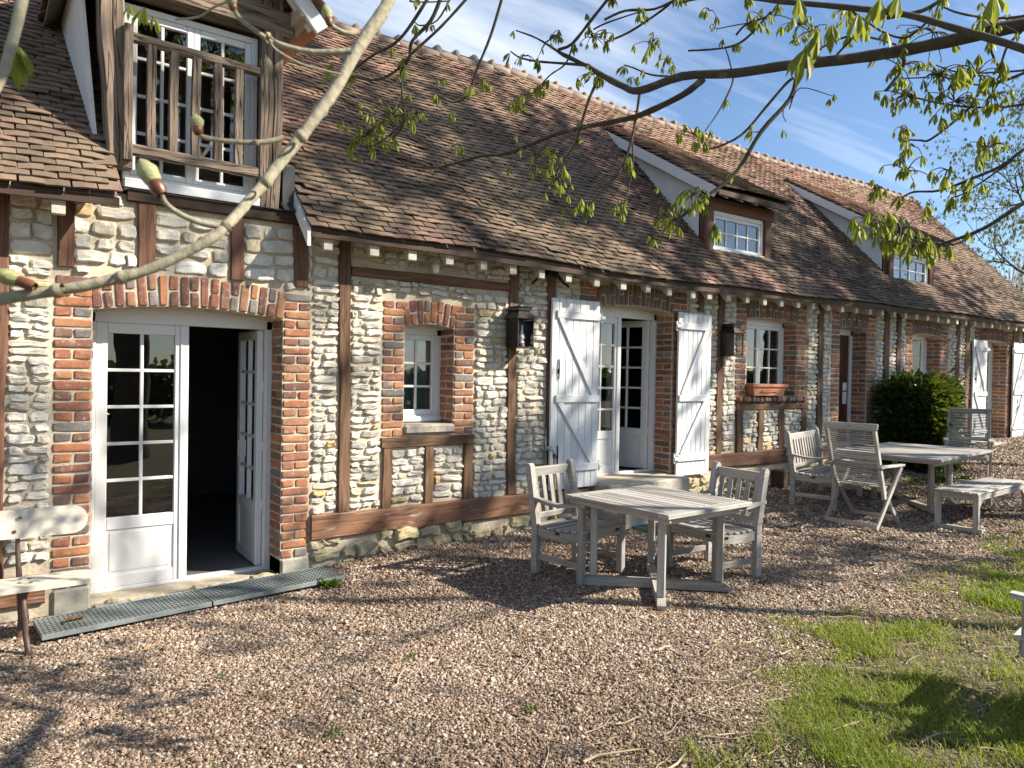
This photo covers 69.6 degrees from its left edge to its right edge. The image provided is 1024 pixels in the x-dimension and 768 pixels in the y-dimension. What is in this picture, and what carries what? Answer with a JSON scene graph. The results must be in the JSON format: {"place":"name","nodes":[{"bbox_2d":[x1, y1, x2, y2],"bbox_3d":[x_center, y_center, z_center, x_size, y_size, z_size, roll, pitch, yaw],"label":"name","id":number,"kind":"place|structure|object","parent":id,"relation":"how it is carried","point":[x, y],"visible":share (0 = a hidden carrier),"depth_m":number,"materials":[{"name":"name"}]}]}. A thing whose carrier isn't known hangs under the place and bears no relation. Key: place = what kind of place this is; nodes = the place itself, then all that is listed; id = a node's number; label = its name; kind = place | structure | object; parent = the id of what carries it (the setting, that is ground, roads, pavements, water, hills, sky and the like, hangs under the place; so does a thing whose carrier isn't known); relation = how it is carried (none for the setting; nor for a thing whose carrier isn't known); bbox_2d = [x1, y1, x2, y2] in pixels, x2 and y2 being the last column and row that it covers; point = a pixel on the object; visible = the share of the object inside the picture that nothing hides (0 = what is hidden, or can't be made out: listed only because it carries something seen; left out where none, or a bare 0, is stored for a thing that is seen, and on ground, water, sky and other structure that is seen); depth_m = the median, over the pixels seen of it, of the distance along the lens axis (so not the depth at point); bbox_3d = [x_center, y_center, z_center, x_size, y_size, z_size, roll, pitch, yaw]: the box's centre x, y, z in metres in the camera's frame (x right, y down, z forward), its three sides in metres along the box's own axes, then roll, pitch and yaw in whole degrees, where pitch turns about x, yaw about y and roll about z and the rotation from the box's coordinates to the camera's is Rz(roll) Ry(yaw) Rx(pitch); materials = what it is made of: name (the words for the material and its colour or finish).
{"place":"outdoors","nodes":[
{"label":"outdoors","id":0,"kind":"place"},
{"bbox_2d":[0,435,1023,767],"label":"gravel","id":1,"kind":"structure","parent":0,"point":[100,723],"depth_m":4.58,"materials":[{"name":"beige gravel"}]},
{"bbox_2d":[33,590,211,640],"bbox_3d":[-2.781,1.647,5.298,1.080,0.036,0.390,-1,2,-40],"label":"drain grating","id":2,"kind":"object","parent":1,"relation":"on","point":[51,627],"visible":1,"depth_m":5.25,"materials":[{"name":"metal"}]},
{"bbox_2d":[64,615,83,622],"bbox_3d":[-3.020,1.620,5.075,0.064,0.030,0.140,1,1,25],"label":"dead leaf","id":3,"kind":"object","parent":2,"relation":"on","point":[72,617],"visible":1,"depth_m":5.08,"materials":[{"name":"orange plant"}]},
{"bbox_2d":[216,671,230,678],"bbox_3d":[-1.672,1.691,4.265,0.108,0.030,0.056,1,1,21],"label":"weed","id":4,"kind":"object","parent":1,"relation":"on","point":[222,676],"visible":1,"depth_m":4.28,"materials":[{"name":"green plant"}]},
{"bbox_2d":[197,566,343,605],"bbox_3d":[-1.950,1.634,6.008,1.080,0.036,0.390,-1,2,-40],"label":"drain grating","id":5,"kind":"object","parent":1,"relation":"on","point":[250,588],"visible":1,"depth_m":5.95,"materials":[{"name":"metal"}]},
{"bbox_2d":[318,577,343,588],"bbox_3d":[-1.492,1.625,6.055,0.231,0.086,0.198,1,1,-16],"label":"weed","id":6,"kind":"object","parent":1,"relation":"on","point":[333,583],"visible":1,"depth_m":6.05,"materials":[{"name":"green plant"}]},
{"bbox_2d":[326,726,343,739],"bbox_3d":[-0.846,1.666,3.518,0.070,0.038,0.110,1,1,28],"label":"weed","id":7,"kind":"object","parent":1,"relation":"on","point":[335,731],"visible":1,"depth_m":3.54,"materials":[{"name":"green plant"}]},
{"bbox_2d":[403,652,418,658],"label":"weed","id":8,"kind":"object","parent":1,"relation":"on","point":[412,654],"visible":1,"depth_m":4.53,"materials":[{"name":"green plant"}]},
{"bbox_2d":[521,702,540,711],"bbox_3d":[0.101,1.665,3.779,0.080,0.035,0.098,1,1,22],"label":"weed","id":9,"kind":"object","parent":1,"relation":"on","point":[534,706],"visible":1,"depth_m":3.80,"materials":[{"name":"green plant"}]},
{"bbox_2d":[544,428,556,518],"bbox_3d":[0.443,1.026,8.026,0.185,1.074,0.084,1,1,1],"label":"garden tap","id":10,"kind":"object","parent":1,"relation":"on","point":[554,456],"visible":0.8,"depth_m":8.00,"materials":[{"name":"metal"}]},
{"bbox_2d":[525,459,625,584],"bbox_3d":[0.553,1.156,6.352,0.665,0.925,0.604,2,1,45],"label":"garden armchair","id":11,"kind":"object","parent":1,"relation":"on","point":[574,529],"visible":0.93,"depth_m":6.31,"materials":[{"name":"grey wood"}]},
{"bbox_2d":[632,522,657,534],"bbox_3d":[1.800,1.566,8.174,0.950,0.035,0.420,-1,2,-38],"label":"drain grating","id":12,"kind":"object","parent":1,"relation":"on","point":[644,528],"visible":0.2,"depth_m":7.97,"materials":[{"name":"grey metal"}]},
{"bbox_2d":[565,484,751,609],"bbox_3d":[1.162,1.278,5.932,1.030,0.720,1.078,0,1,-38],"label":"garden table","id":13,"kind":"object","parent":1,"relation":"on","point":[664,507],"visible":0.98,"depth_m":5.85,"materials":[{"name":"grey wood"}]},
{"bbox_2d":[666,461,769,579],"bbox_3d":[1.786,1.189,6.463,0.665,0.925,0.604,1,1,-32],"label":"garden armchair","id":14,"kind":"object","parent":1,"relation":"on","point":[705,531],"visible":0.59,"depth_m":6.39,"materials":[{"name":"grey wood"}]},
{"bbox_2d":[770,469,787,487],"bbox_3d":[3.772,1.336,10.390,0.140,0.240,0.200,0,1,-42],"label":"timber block","id":15,"kind":"object","parent":1,"relation":"on","point":[779,478],"depth_m":10.33,"materials":[{"name":"brown wood"}]},
{"bbox_2d":[784,427,862,509],"bbox_3d":[4.081,1.067,9.593,0.665,0.925,1.204,2,1,39],"label":"garden bench","id":16,"kind":"object","parent":1,"relation":"on","point":[821,474],"visible":0.74,"depth_m":9.44,"materials":[{"name":"wood"}]},
{"bbox_2d":[822,421,904,531],"bbox_3d":[4.022,1.019,8.435,0.737,1.178,0.640,0,1,-39],"label":"folding chair","id":17,"kind":"object","parent":1,"relation":"on","point":[879,483],"visible":1,"depth_m":8.30,"materials":[{"name":"grey wood"}]},
{"bbox_2d":[904,476,920,482],"bbox_3d":[5.897,1.405,10.840,0.254,0.099,0.264,2,1,37],"label":"weed","id":18,"kind":"object","parent":1,"relation":"on","point":[916,479],"visible":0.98,"depth_m":10.80,"materials":[{"name":"green plant"}]},
{"bbox_2d":[833,442,992,513],"bbox_3d":[5.157,1.207,9.495,2.000,0.720,1.298,0,1,-42],"label":"garden table","id":19,"kind":"object","parent":1,"relation":"on","point":[932,456],"visible":0.77,"depth_m":9.27,"materials":[{"name":"grey wood"}]},
{"bbox_2d":[926,473,945,481],"bbox_3d":[6.317,1.384,10.919,0.319,0.133,0.367,1,1,11],"label":"weed","id":20,"kind":"object","parent":1,"relation":"on","point":[941,477],"visible":0.68,"depth_m":10.85,"materials":[{"name":"green plant"}]},
{"bbox_2d":[952,475,970,479],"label":"weed","id":21,"kind":"object","parent":1,"relation":"on","point":[964,477],"visible":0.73,"depth_m":10.99,"materials":[{"name":"green plant"}]},
{"bbox_2d":[943,408,993,481],"bbox_3d":[6.884,0.944,11.114,0.640,1.132,0.737,1,1,31],"label":"folding chair","id":22,"kind":"object","parent":1,"relation":"on","point":[948,437],"visible":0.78,"depth_m":11.28,"materials":[{"name":"grey wood"}]},
{"bbox_2d":[931,477,1023,533],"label":"backless bench","id":23,"kind":"object","parent":1,"relation":"on","point":[977,492],"visible":0.94,"depth_m":8.38,"materials":[{"name":"grey wood"}]},
{"bbox_2d":[0,437,1023,767],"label":"ground","id":24,"kind":"structure","parent":0,"point":[948,745],"depth_m":4.29,"materials":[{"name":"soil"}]},
{"bbox_2d":[0,505,101,656],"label":"plank bench","id":25,"kind":"object","parent":24,"relation":"on","point":[17,524],"visible":0.98,"depth_m":4.89,"materials":[{"name":"beige paint"}]},
{"bbox_2d":[0,0,1023,622],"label":"farmhouse","id":26,"kind":"object","parent":24,"relation":"on","point":[310,360],"visible":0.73,"depth_m":7.41,"materials":[{"name":"tile"}]},
{"bbox_2d":[90,309,272,594],"bbox_3d":[-2.954,0.511,6.459,1.440,2.279,0.735,0,1,-36],"label":"door","id":27,"kind":"structure","parent":26,"relation":"in","point":[139,550],"depth_m":6.13,"materials":[{"name":"white wood"}]},
{"bbox_2d":[403,325,441,421],"bbox_3d":[-0.987,-0.106,7.472,0.560,0.975,0.160,0,1,-36],"label":"window","id":28,"kind":"structure","parent":26,"relation":"in","point":[422,358],"depth_m":7.54,"materials":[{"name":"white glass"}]},
{"bbox_2d":[431,254,438,272],"bbox_3d":[-0.746,-1.177,7.174,0.068,0.192,0.089,0,1,-36],"label":"security sensor","id":29,"kind":"object","parent":26,"relation":"attached to","point":[435,267],"visible":1,"depth_m":7.14,"materials":[{"name":"white plastic"}]},
{"bbox_2d":[504,306,537,348],"bbox_3d":[0.093,-0.592,7.698,0.270,0.432,0.240,0,1,-36],"label":"wall lantern","id":30,"kind":"object","parent":26,"relation":"attached to","point":[519,330],"depth_m":7.68,"materials":[{"name":"brown metal"}]},
{"bbox_2d":[531,270,569,287],"bbox_3d":[0.361,-1.191,7.956,0.556,0.298,0.204,0,1,-40],"label":"iron bracket","id":31,"kind":"object","parent":26,"relation":"attached to","point":[553,274],"visible":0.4,"depth_m":8.02,"materials":[{"name":"black metal"}]},
{"bbox_2d":[597,307,656,475],"bbox_3d":[1.146,0.082,9.421,1.310,2.079,0.639,0,1,-36],"label":"door","id":32,"kind":"structure","parent":26,"relation":"in","point":[617,446],"depth_m":9.54,"materials":[{"name":"white wood"}]},
{"bbox_2d":[720,323,746,356],"bbox_3d":[2.947,-0.586,9.809,0.270,0.432,0.240,0,1,-36],"label":"wall lantern","id":33,"kind":"object","parent":26,"relation":"attached to","point":[728,331],"depth_m":9.76,"materials":[{"name":"brown metal"}]},
{"bbox_2d":[745,319,783,394],"bbox_3d":[3.607,-0.389,10.791,1.230,1.110,0.105,0,1,-36],"label":"window","id":34,"kind":"structure","parent":26,"relation":"in","point":[758,325],"depth_m":10.93,"materials":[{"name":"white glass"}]},
{"bbox_2d":[745,384,787,395],"bbox_3d":[3.598,0.081,10.470,0.824,0.165,0.230,0,1,-36],"label":"planter","id":35,"kind":"object","parent":26,"relation":"on","point":[764,389],"visible":0.99,"depth_m":10.34,"materials":[{"name":"ceramic"}]},
{"bbox_2d":[838,328,852,459],"bbox_3d":[5.346,0.203,12.158,0.840,2.250,0.080,0,1,-36],"label":"door","id":36,"kind":"structure","parent":26,"relation":"in","point":[846,336],"depth_m":12.30,"materials":[{"name":"brown wood"}]},
{"bbox_2d":[912,334,926,374],"bbox_3d":[7.314,-0.194,13.731,1.090,1.450,0.376,0,1,-36],"label":"window","id":37,"kind":"structure","parent":26,"relation":"in","point":[922,340],"depth_m":13.90,"materials":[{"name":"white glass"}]},
{"bbox_2d":[985,342,992,437],"bbox_3d":[9.716,0.130,15.407,1.410,2.060,0.070,0,1,-36],"label":"door","id":38,"kind":"structure","parent":26,"relation":"in","point":[990,353],"depth_m":15.75,"materials":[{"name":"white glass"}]},
{"bbox_2d":[0,0,1023,305],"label":"horse chestnut tree","id":39,"kind":"object","parent":24,"relation":"on","point":[990,28],"visible":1,"depth_m":3.68,"materials":[{"name":"green plant"}]},
{"bbox_2d":[239,539,1023,767],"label":"twig litter","id":40,"kind":"object","parent":24,"relation":"on","point":[921,741],"visible":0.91,"depth_m":4.23,"materials":[{"name":"beige plant"}]},
{"bbox_2d":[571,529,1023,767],"bbox_3d":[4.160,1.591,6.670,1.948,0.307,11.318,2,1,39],"label":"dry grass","id":41,"kind":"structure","parent":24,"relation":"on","point":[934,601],"depth_m":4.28,"materials":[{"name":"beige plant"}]},
{"bbox_2d":[629,522,1023,767],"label":"grass","id":42,"kind":"structure","parent":24,"relation":"on","point":[841,634],"depth_m":3.89,"materials":[{"name":"green plant"}]},
{"bbox_2d":[864,367,970,474],"bbox_3d":[6.639,0.607,12.027,1.396,1.787,1.356,0,1,-36],"label":"laurel bush","id":43,"kind":"object","parent":24,"relation":"on","point":[912,409],"visible":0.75,"depth_m":11.70,"materials":[{"name":"green plant"}]},
{"bbox_2d":[923,68,1023,293],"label":"garden tree","id":44,"kind":"object","parent":24,"relation":"on","point":[1007,204],"visible":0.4,"depth_m":20.64,"materials":[{"name":"green plant"}]},
{"bbox_2d":[1006,254,1020,288],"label":"poplar tree","id":45,"kind":"object","parent":24,"relation":"on","point":[1016,275],"visible":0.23,"depth_m":94.74,"materials":[{"name":"green plant"}]},
{"bbox_2d":[1010,590,1023,657],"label":"garden armchair","id":46,"kind":"object","parent":24,"relation":"on","point":[1018,634],"visible":1,"depth_m":3.76,"materials":[{"name":"white wood"}]},
{"bbox_2d":[1011,251,1023,289],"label":"poplar tree","id":47,"kind":"object","parent":24,"relation":"on","point":[1018,284],"visible":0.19,"depth_m":99.72,"materials":[{"name":"green plant"}]},
{"bbox_2d":[1019,251,1023,293],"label":"poplar tree","id":48,"kind":"object","parent":24,"relation":"on","point":[1022,281],"visible":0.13,"depth_m":92.07,"materials":[{"name":"green plant"}]},
{"bbox_2d":[323,0,1023,291],"label":"sky","id":49,"kind":"structure","parent":0,"point":[852,137],"materials":[{"name":"blue"}]}
]}

